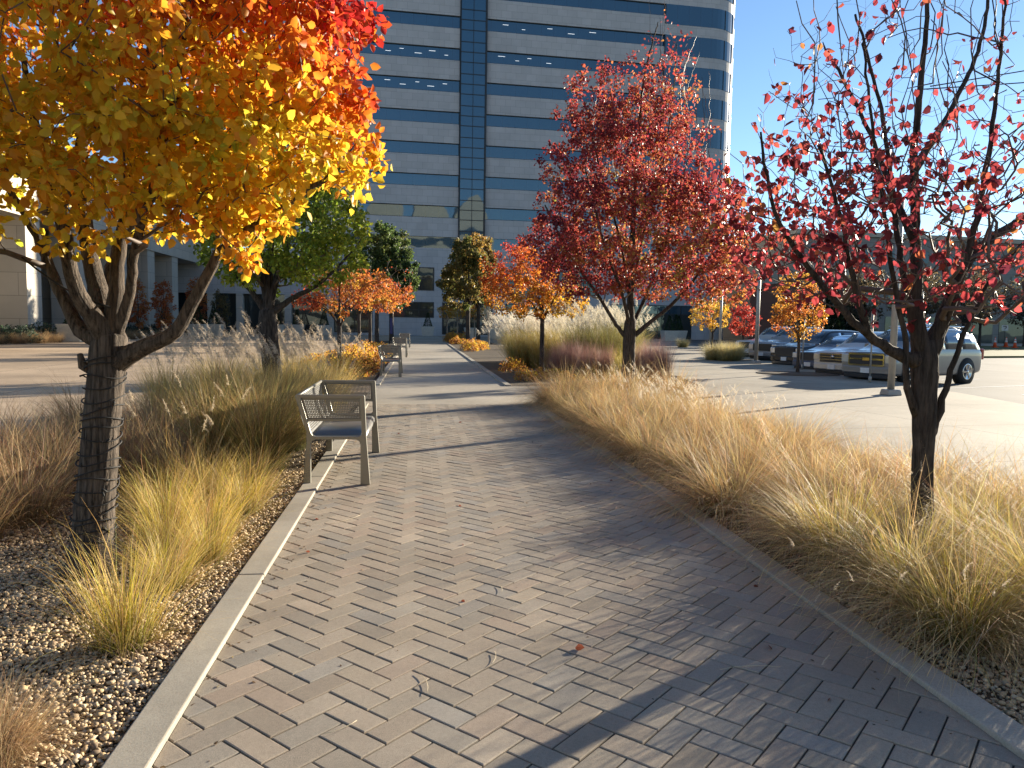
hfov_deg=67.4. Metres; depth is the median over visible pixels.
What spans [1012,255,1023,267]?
window
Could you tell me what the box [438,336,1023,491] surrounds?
sidewalk
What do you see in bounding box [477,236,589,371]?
pear tree
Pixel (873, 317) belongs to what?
sign post
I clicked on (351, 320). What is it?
window
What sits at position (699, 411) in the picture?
fountain grass clump
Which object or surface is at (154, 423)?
prairie grass clump
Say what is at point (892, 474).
fountain grass clump
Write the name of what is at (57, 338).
prairie grass clump
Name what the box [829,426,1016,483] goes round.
fountain grass clump
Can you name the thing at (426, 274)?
window
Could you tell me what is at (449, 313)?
pear tree
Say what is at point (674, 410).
fountain grass clump
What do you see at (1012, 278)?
window
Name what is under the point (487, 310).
pear tree
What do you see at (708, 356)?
prairie grass clump
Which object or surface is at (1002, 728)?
kerb
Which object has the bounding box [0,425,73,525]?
prairie grass clump
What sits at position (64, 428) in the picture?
prairie grass clump
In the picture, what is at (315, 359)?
shrub
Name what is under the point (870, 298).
window
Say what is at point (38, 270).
cord
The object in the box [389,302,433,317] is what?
window
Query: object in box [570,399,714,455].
fountain grass clump
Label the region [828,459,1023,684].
fountain grass clump
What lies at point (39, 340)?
prairie grass clump
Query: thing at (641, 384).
fountain grass clump
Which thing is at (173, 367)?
maiden grass clump
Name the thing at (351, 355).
shrub
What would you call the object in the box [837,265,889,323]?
street tree
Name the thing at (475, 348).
shrub
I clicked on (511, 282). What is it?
window
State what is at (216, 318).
cone evergreen
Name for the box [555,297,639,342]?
maiden grass clump
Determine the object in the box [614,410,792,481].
fountain grass clump
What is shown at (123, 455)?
prairie grass clump
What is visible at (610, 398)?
fountain grass clump
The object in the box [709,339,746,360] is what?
prairie grass clump
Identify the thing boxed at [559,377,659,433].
fountain grass clump
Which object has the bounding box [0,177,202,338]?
stone arcade
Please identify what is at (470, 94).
office tower
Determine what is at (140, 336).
prairie grass clump
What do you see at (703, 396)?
fountain grass clump
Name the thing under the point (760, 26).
sky
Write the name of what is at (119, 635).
prairie grass clump
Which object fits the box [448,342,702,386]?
bed
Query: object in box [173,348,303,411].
maiden grass clump
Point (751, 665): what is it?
straw
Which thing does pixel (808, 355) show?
parked car
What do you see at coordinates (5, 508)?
prairie grass clump
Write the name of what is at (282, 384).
maiden grass clump
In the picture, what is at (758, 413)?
fountain grass clump
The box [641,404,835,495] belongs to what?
fountain grass clump
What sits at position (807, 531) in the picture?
fountain grass clump
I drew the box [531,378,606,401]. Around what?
fountain grass clump
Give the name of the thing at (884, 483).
fountain grass clump
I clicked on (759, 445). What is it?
fountain grass clump
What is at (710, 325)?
pear tree
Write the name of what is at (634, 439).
fountain grass clump
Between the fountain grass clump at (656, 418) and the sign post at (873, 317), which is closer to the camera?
the fountain grass clump at (656, 418)
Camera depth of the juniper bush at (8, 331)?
44.52 m
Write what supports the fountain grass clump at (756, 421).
on the bed at (749, 541)
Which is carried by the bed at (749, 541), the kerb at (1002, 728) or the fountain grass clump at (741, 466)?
the fountain grass clump at (741, 466)
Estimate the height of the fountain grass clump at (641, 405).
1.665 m
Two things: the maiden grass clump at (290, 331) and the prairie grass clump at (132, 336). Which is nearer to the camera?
the maiden grass clump at (290, 331)
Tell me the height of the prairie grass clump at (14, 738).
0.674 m
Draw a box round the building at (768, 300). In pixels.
[748,281,796,339]
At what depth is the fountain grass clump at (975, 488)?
6.18 m
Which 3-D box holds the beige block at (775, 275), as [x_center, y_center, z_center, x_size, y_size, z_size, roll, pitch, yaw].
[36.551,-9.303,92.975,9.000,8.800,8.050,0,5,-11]
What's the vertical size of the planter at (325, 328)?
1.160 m
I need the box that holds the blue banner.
[389,316,392,343]
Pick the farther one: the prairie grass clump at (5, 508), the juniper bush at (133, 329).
the juniper bush at (133, 329)
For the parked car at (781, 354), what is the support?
on the parking lot
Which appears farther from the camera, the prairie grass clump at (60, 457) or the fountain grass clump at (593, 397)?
the fountain grass clump at (593, 397)
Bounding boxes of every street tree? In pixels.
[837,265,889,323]
[887,265,941,321]
[891,271,948,322]
[938,270,994,329]
[957,274,1008,345]
[999,278,1023,345]
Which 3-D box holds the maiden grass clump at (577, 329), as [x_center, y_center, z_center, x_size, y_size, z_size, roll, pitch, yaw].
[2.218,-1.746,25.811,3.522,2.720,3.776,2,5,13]
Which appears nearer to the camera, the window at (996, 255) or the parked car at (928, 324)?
the parked car at (928, 324)
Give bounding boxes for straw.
[720,665,779,669]
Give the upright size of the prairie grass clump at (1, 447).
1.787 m
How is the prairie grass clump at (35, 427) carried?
on the bed at (122, 733)
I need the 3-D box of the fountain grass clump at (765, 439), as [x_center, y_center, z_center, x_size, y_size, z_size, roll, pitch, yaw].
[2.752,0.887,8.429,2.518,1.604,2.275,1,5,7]
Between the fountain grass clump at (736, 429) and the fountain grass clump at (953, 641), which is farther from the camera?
the fountain grass clump at (736, 429)
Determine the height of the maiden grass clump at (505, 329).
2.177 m
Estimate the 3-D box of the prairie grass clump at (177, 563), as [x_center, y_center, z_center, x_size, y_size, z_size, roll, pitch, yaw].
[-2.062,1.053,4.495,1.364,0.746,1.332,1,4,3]
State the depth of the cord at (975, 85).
7.59 m
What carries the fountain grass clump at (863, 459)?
on the bed at (749, 541)
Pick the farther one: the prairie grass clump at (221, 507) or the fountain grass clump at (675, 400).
the fountain grass clump at (675, 400)
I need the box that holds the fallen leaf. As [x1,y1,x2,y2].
[575,644,583,650]
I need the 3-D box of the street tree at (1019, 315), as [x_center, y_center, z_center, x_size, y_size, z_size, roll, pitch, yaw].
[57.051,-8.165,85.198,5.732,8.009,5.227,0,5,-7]
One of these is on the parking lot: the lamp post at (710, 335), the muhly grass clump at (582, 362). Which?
the lamp post at (710, 335)
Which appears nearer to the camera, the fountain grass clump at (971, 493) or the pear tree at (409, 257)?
the fountain grass clump at (971, 493)
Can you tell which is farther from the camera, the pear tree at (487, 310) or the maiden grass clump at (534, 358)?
the pear tree at (487, 310)
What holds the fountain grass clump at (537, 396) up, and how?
on the bed at (749, 541)
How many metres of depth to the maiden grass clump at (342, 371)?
14.86 m
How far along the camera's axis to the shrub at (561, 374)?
21.96 m
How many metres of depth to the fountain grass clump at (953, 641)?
3.81 m
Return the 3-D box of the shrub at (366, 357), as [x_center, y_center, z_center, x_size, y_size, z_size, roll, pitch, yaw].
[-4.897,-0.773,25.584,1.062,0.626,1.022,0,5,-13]
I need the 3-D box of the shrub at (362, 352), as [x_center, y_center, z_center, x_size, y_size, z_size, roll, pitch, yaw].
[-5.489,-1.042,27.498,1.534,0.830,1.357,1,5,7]
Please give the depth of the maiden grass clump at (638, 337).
25.70 m
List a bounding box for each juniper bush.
[0,325,20,343]
[4,324,45,343]
[15,321,57,342]
[125,325,147,336]
[134,325,153,334]
[142,324,161,335]
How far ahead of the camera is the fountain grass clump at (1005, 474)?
6.24 m
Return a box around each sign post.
[801,315,806,368]
[868,313,876,382]
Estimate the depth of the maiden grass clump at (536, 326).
29.01 m
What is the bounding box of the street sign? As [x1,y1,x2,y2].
[1002,324,1007,339]
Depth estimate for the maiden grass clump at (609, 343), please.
24.80 m
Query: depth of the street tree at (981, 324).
82.03 m
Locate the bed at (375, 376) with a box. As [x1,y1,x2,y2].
[337,341,399,380]
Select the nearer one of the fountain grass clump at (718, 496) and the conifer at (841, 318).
the fountain grass clump at (718, 496)
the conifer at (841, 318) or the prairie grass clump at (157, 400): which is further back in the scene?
the conifer at (841, 318)
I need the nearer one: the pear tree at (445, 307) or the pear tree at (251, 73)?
the pear tree at (251, 73)
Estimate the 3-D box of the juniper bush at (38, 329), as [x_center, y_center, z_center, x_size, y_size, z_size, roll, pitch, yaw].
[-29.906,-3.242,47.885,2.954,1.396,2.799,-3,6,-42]
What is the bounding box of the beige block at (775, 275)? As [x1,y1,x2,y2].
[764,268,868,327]
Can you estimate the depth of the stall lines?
23.89 m
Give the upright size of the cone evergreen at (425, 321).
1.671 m
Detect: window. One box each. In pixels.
[334,300,367,332]
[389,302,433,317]
[394,267,433,290]
[442,302,491,334]
[505,304,546,334]
[506,270,546,293]
[557,271,596,295]
[661,186,725,207]
[662,96,730,122]
[662,157,728,177]
[663,65,731,93]
[664,35,732,62]
[664,126,729,151]
[665,4,733,34]
[863,249,875,260]
[868,297,873,306]
[923,251,929,263]
[938,274,952,284]
[988,254,1002,266]
[1010,277,1023,288]
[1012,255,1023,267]
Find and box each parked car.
[735,326,793,355]
[749,327,819,359]
[770,329,859,364]
[792,335,851,369]
[814,331,883,374]
[842,325,983,383]
[898,323,958,329]
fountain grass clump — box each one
[501,362,588,407]
[516,371,613,410]
[518,378,622,423]
[520,377,603,413]
[523,354,606,403]
[523,380,640,439]
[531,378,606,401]
[539,382,696,453]
[542,366,642,401]
[549,379,652,421]
[555,383,633,410]
[557,389,692,447]
[558,353,645,393]
[558,374,641,406]
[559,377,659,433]
[562,383,688,432]
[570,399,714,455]
[570,402,719,471]
[574,370,709,412]
[579,382,652,405]
[581,361,655,392]
[584,412,852,541]
[585,392,711,446]
[587,362,671,401]
[593,353,677,394]
[597,376,719,428]
[601,404,809,493]
[609,372,668,397]
[611,381,682,405]
[612,365,680,393]
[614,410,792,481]
[615,405,748,469]
[619,374,700,411]
[620,413,849,526]
[627,377,722,420]
[630,397,758,442]
[636,350,726,405]
[638,376,701,398]
[638,382,713,417]
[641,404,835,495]
[649,370,756,416]
[649,382,784,434]
[662,393,829,456]
[662,401,875,486]
[669,385,753,427]
[673,384,761,421]
[673,404,846,469]
[679,457,915,563]
[682,419,934,547]
[687,397,900,468]
[687,411,908,515]
[688,392,844,445]
[690,425,1016,613]
[706,390,802,433]
[712,391,888,457]
[735,436,1023,678]
[740,424,1021,544]
[741,417,1009,527]
[762,486,1023,723]
[775,418,936,472]
[785,430,965,496]
[790,450,1023,615]
[797,427,1023,559]
[815,422,1023,510]
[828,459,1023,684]
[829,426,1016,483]
[865,439,1023,536]
[868,435,1023,529]
[919,481,1023,572]
[936,454,1023,541]
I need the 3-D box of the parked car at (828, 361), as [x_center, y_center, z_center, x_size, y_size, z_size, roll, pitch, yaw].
[13.442,-1.060,28.281,4.670,1.749,2.320,-1,5,-26]
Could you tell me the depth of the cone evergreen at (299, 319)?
87.23 m
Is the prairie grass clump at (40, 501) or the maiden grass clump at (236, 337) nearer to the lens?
the prairie grass clump at (40, 501)
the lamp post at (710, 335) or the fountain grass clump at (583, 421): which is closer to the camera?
the fountain grass clump at (583, 421)
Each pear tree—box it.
[0,0,392,581]
[128,277,151,328]
[150,279,177,330]
[180,102,373,384]
[185,277,208,323]
[210,288,231,326]
[291,268,390,358]
[331,272,405,344]
[352,220,412,342]
[352,261,414,342]
[373,228,420,340]
[435,234,491,341]
[437,305,458,333]
[445,306,465,331]
[455,232,499,341]
[462,305,485,339]
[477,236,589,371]
[481,302,494,344]
[516,1,758,386]
[690,300,731,346]
[708,0,1023,555]
[729,301,760,339]
[768,271,828,371]
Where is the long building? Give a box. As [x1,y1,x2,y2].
[723,229,1023,343]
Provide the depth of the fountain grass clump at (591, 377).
15.83 m
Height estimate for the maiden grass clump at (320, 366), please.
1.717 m
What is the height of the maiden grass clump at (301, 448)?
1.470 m
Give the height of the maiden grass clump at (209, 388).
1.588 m
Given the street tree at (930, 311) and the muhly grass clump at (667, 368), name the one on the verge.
the street tree at (930, 311)
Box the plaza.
[0,333,407,448]
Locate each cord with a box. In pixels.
[21,257,109,307]
[67,356,127,547]
[101,226,203,233]
[924,82,1023,89]
[930,70,1023,86]
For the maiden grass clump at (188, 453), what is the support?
on the bed at (122, 733)
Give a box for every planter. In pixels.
[55,324,82,341]
[187,324,208,336]
[208,324,223,336]
[277,324,284,334]
[289,324,304,334]
[316,325,331,334]
[421,326,434,335]
[464,327,475,338]
[487,328,502,338]
[660,330,678,340]
[671,330,684,340]
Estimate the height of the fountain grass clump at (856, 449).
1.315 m
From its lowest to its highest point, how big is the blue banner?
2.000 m
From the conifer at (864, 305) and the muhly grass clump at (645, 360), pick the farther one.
the conifer at (864, 305)
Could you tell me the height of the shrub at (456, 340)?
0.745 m
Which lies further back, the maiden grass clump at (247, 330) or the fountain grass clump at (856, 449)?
the maiden grass clump at (247, 330)
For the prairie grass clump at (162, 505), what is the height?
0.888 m
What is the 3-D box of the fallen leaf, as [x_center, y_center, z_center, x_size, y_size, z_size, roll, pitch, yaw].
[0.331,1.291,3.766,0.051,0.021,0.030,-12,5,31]
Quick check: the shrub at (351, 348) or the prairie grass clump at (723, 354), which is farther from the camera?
the prairie grass clump at (723, 354)
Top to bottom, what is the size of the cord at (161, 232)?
0.311 m
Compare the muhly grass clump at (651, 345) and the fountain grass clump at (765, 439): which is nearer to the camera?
the fountain grass clump at (765, 439)
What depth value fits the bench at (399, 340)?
35.14 m
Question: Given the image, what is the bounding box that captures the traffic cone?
[1011,338,1018,347]
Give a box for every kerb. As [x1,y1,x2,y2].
[101,344,403,767]
[446,342,1023,759]
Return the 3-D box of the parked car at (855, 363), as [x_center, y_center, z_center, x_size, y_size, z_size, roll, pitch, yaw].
[13.416,-0.965,25.674,5.020,1.978,2.440,-2,5,-30]
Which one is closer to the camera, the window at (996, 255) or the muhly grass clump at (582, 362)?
the muhly grass clump at (582, 362)
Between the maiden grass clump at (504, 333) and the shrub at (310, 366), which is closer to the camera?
the shrub at (310, 366)
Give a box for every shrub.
[295,359,327,369]
[299,353,335,364]
[301,354,324,365]
[319,348,342,356]
[321,352,360,378]
[331,348,364,362]
[332,344,365,353]
[332,351,365,373]
[343,344,378,364]
[343,358,375,377]
[357,341,377,354]
[357,356,379,373]
[359,353,380,368]
[361,345,389,363]
[367,341,387,356]
[446,332,463,342]
[449,336,464,343]
[460,338,472,348]
[462,341,479,350]
[467,338,485,349]
[477,340,488,349]
[498,356,527,372]
[513,366,540,381]
[528,367,551,379]
[544,367,564,378]
[556,370,574,380]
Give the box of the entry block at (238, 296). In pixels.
[178,247,335,334]
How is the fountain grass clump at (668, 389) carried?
on the bed at (749, 541)
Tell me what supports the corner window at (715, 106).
in the office tower
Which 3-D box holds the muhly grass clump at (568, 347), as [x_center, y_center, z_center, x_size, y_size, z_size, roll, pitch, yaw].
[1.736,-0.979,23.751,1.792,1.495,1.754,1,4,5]
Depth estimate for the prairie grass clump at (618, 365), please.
24.07 m
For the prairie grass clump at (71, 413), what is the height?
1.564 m
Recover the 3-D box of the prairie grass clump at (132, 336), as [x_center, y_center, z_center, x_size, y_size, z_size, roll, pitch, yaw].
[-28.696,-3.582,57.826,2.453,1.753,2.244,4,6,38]
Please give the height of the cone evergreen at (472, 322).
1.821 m
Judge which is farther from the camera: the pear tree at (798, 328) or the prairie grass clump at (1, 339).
the prairie grass clump at (1, 339)
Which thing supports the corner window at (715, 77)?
in the office tower
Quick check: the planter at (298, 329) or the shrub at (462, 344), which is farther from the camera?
the planter at (298, 329)
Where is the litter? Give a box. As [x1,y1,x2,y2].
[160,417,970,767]
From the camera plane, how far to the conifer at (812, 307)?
81.72 m
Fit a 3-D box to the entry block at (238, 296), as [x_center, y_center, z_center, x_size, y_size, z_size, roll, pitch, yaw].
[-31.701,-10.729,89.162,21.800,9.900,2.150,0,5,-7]
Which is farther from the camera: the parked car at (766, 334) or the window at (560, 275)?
the window at (560, 275)
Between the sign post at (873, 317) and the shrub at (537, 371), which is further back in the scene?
the sign post at (873, 317)
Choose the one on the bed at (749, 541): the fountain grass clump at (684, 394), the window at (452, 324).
the fountain grass clump at (684, 394)
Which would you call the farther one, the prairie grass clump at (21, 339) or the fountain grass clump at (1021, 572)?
the prairie grass clump at (21, 339)
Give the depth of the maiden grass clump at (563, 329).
28.04 m
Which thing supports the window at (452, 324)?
in the office tower
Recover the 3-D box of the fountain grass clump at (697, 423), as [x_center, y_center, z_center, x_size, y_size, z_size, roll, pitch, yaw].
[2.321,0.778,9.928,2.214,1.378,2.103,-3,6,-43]
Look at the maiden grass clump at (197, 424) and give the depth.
7.93 m
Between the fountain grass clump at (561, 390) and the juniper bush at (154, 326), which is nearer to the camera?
the fountain grass clump at (561, 390)
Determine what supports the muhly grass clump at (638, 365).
on the bed at (488, 359)
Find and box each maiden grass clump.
[122,372,254,500]
[125,321,244,416]
[125,325,240,422]
[126,337,317,471]
[140,343,285,424]
[140,347,343,480]
[144,310,264,393]
[146,312,269,414]
[159,349,294,449]
[168,320,281,385]
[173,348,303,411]
[186,359,330,455]
[195,313,310,396]
[215,353,344,434]
[217,346,350,429]
[222,347,358,451]
[226,307,346,391]
[228,315,328,380]
[239,315,357,393]
[243,314,331,375]
[267,313,368,410]
[293,323,382,403]
[477,307,559,367]
[481,310,554,357]
[484,310,556,362]
[496,306,574,367]
[504,309,575,341]
[517,316,584,359]
[524,308,601,354]
[526,317,571,335]
[527,296,620,373]
[551,299,640,374]
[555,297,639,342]
[570,296,658,364]
[577,301,660,351]
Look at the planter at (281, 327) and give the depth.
82.70 m
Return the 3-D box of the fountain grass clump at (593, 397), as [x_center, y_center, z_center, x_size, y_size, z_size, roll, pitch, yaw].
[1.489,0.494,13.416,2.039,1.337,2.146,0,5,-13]
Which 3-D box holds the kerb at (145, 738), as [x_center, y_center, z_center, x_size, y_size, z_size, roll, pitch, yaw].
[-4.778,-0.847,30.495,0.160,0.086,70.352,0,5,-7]
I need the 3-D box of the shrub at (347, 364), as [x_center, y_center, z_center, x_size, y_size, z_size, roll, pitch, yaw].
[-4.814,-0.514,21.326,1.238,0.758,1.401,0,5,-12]
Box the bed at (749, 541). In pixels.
[549,405,1023,722]
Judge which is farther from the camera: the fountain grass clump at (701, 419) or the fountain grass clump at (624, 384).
the fountain grass clump at (624, 384)
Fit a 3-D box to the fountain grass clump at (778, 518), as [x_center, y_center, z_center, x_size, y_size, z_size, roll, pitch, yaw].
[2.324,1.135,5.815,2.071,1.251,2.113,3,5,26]
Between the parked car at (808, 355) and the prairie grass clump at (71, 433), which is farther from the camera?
the parked car at (808, 355)
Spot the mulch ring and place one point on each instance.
(789, 373)
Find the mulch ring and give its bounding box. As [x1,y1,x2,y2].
[756,371,839,375]
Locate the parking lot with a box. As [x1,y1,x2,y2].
[673,340,1023,403]
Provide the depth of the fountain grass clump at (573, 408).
12.73 m
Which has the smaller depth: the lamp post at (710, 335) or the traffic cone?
the lamp post at (710, 335)
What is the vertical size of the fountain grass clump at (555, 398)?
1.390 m
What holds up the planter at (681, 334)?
on the sidewalk at (985, 417)
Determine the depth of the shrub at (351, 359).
22.89 m
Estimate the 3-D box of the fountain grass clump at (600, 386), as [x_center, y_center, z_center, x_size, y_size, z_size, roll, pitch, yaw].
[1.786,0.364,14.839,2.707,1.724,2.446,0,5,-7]
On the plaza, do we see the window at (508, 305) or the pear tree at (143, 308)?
the pear tree at (143, 308)
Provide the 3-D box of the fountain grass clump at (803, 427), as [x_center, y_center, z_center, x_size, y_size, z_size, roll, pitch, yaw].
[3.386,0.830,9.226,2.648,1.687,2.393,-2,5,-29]
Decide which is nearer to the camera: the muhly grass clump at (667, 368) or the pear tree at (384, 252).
the muhly grass clump at (667, 368)
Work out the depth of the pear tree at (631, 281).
16.27 m
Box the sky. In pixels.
[0,0,1023,247]
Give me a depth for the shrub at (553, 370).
22.62 m
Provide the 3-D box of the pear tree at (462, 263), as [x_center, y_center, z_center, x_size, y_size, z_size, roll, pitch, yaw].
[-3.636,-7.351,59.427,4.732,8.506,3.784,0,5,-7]
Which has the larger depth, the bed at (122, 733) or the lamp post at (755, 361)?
the lamp post at (755, 361)
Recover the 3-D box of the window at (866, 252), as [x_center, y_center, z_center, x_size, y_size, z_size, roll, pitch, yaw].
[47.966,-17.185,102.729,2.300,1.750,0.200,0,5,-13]
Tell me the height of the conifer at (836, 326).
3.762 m
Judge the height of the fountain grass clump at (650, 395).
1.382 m
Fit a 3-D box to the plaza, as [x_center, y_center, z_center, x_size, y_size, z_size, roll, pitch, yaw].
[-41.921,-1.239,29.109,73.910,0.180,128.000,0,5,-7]
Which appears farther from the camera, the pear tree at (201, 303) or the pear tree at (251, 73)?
the pear tree at (201, 303)
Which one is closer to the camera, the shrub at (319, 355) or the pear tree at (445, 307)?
the shrub at (319, 355)
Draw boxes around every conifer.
[796,284,815,324]
[814,301,828,328]
[821,278,846,329]
[828,307,840,329]
[841,290,856,330]
[847,297,870,328]
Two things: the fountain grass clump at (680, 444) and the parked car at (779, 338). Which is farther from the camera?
the parked car at (779, 338)
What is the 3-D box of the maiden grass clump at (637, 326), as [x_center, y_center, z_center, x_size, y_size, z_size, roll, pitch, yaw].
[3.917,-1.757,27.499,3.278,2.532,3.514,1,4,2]
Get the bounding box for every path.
[153,404,1023,767]
[365,336,531,404]
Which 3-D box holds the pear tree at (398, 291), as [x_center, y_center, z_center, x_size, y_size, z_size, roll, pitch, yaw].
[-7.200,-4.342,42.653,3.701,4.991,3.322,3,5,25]
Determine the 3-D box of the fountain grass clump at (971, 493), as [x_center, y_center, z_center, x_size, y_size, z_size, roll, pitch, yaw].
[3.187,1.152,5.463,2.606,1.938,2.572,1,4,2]
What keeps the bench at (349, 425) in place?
on the brick path at (413, 576)
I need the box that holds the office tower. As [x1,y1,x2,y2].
[248,0,734,339]
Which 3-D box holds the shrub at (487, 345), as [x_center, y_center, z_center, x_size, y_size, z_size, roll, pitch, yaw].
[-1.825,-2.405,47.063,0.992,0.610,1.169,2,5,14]
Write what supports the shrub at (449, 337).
on the bed at (488, 359)
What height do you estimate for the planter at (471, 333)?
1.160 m
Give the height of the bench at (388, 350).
0.882 m
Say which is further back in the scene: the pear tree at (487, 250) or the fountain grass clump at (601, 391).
the pear tree at (487, 250)
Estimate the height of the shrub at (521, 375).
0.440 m
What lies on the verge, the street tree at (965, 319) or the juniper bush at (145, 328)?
the street tree at (965, 319)
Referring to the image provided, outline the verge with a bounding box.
[979,346,1023,357]
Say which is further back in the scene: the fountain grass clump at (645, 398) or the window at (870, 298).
the window at (870, 298)
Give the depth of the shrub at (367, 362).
23.57 m
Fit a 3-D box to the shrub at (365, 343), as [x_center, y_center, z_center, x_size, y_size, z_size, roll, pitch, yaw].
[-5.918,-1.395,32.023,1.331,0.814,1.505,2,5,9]
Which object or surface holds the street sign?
on the verge
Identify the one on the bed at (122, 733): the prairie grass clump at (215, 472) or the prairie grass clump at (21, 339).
the prairie grass clump at (215, 472)
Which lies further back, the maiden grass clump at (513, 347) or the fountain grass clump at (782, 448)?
the maiden grass clump at (513, 347)
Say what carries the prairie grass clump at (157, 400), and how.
on the bed at (122, 733)
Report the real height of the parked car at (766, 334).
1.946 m
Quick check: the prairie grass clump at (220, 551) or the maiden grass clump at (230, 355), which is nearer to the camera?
the prairie grass clump at (220, 551)
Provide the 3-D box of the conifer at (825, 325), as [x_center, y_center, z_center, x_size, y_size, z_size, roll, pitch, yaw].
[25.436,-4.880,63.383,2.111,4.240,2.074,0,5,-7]
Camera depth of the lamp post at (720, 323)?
48.44 m
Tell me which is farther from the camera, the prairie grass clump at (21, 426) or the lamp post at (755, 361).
the lamp post at (755, 361)
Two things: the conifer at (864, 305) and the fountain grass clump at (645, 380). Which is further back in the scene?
the conifer at (864, 305)
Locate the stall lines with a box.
[938,385,1023,394]
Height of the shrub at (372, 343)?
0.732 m
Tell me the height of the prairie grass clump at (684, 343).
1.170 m
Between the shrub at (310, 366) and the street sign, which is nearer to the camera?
the shrub at (310, 366)
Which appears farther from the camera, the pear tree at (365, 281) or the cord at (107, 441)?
the pear tree at (365, 281)
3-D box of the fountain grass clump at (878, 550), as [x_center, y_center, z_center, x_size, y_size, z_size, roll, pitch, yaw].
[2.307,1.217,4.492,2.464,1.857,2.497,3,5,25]
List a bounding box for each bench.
[295,380,379,484]
[377,345,402,376]
[392,337,407,356]
[399,333,410,346]
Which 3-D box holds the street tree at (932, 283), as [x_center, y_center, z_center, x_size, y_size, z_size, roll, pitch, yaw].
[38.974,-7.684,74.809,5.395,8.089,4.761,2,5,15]
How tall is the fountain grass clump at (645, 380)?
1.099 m
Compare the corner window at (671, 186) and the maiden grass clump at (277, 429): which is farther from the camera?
the corner window at (671, 186)
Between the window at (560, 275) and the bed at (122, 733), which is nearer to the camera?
the bed at (122, 733)
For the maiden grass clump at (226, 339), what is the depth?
12.81 m
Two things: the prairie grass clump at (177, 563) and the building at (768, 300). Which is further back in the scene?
the building at (768, 300)
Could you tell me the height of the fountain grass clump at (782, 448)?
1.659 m
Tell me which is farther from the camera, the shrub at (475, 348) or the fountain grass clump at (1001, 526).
the shrub at (475, 348)
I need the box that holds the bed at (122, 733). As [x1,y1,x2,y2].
[0,394,366,767]
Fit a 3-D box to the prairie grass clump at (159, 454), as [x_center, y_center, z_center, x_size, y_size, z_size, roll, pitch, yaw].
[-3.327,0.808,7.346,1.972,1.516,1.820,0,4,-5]
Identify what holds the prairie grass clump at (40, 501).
on the bed at (122, 733)
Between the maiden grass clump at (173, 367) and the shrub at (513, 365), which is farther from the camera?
the shrub at (513, 365)
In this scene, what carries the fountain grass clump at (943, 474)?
on the bed at (749, 541)
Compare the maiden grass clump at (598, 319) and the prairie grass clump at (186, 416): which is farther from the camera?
the maiden grass clump at (598, 319)
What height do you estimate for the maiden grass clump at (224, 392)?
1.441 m
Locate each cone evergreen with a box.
[190,307,204,323]
[207,305,219,323]
[292,310,300,323]
[319,310,328,324]
[423,313,431,325]
[470,311,475,327]
[664,316,673,330]
[673,314,680,329]
[674,316,683,329]
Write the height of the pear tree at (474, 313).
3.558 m
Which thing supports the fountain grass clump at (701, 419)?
on the bed at (749, 541)
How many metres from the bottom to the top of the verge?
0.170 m
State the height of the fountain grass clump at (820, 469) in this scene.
1.561 m
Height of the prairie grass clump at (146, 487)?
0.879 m
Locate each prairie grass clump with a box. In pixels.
[0,333,14,343]
[0,379,80,464]
[0,381,79,465]
[0,381,165,523]
[0,393,74,491]
[0,410,149,546]
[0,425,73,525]
[0,447,70,551]
[0,653,104,767]
[1,389,155,487]
[1,488,267,695]
[3,364,150,441]
[4,329,40,343]
[9,366,161,444]
[11,394,145,460]
[24,502,266,605]
[28,331,54,342]
[29,464,268,570]
[36,393,207,499]
[42,331,69,342]
[45,444,252,546]
[63,399,247,491]
[77,371,207,438]
[77,380,239,471]
[98,483,292,570]
[115,437,224,528]
[117,457,299,545]
[120,370,220,458]
[120,432,296,510]
[125,378,290,463]
[126,330,142,338]
[135,328,149,338]
[166,439,322,519]
[208,423,332,495]
[604,340,652,375]
[672,337,690,346]
[694,341,735,359]
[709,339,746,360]
[716,339,746,360]
[729,341,752,359]
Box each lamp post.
[708,287,712,346]
[710,275,723,345]
[750,254,761,363]
[867,193,904,395]
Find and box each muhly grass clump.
[539,343,576,376]
[550,334,588,375]
[550,339,590,375]
[564,336,601,378]
[587,339,621,377]
[619,340,653,379]
[635,331,669,358]
[636,337,673,381]
[636,338,680,380]
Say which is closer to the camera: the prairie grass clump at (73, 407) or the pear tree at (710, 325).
the prairie grass clump at (73, 407)
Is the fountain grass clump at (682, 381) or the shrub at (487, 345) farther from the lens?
the shrub at (487, 345)
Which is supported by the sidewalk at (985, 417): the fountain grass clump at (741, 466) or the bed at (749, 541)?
the bed at (749, 541)
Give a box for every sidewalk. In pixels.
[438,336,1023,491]
[981,344,1021,345]
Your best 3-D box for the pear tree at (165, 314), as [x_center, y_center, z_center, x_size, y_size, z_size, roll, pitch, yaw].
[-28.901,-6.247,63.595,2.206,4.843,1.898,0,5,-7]
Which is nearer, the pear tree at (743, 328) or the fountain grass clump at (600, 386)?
the fountain grass clump at (600, 386)
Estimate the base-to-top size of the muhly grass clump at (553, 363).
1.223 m
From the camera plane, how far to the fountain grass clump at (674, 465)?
7.90 m
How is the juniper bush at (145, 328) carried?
on the plaza

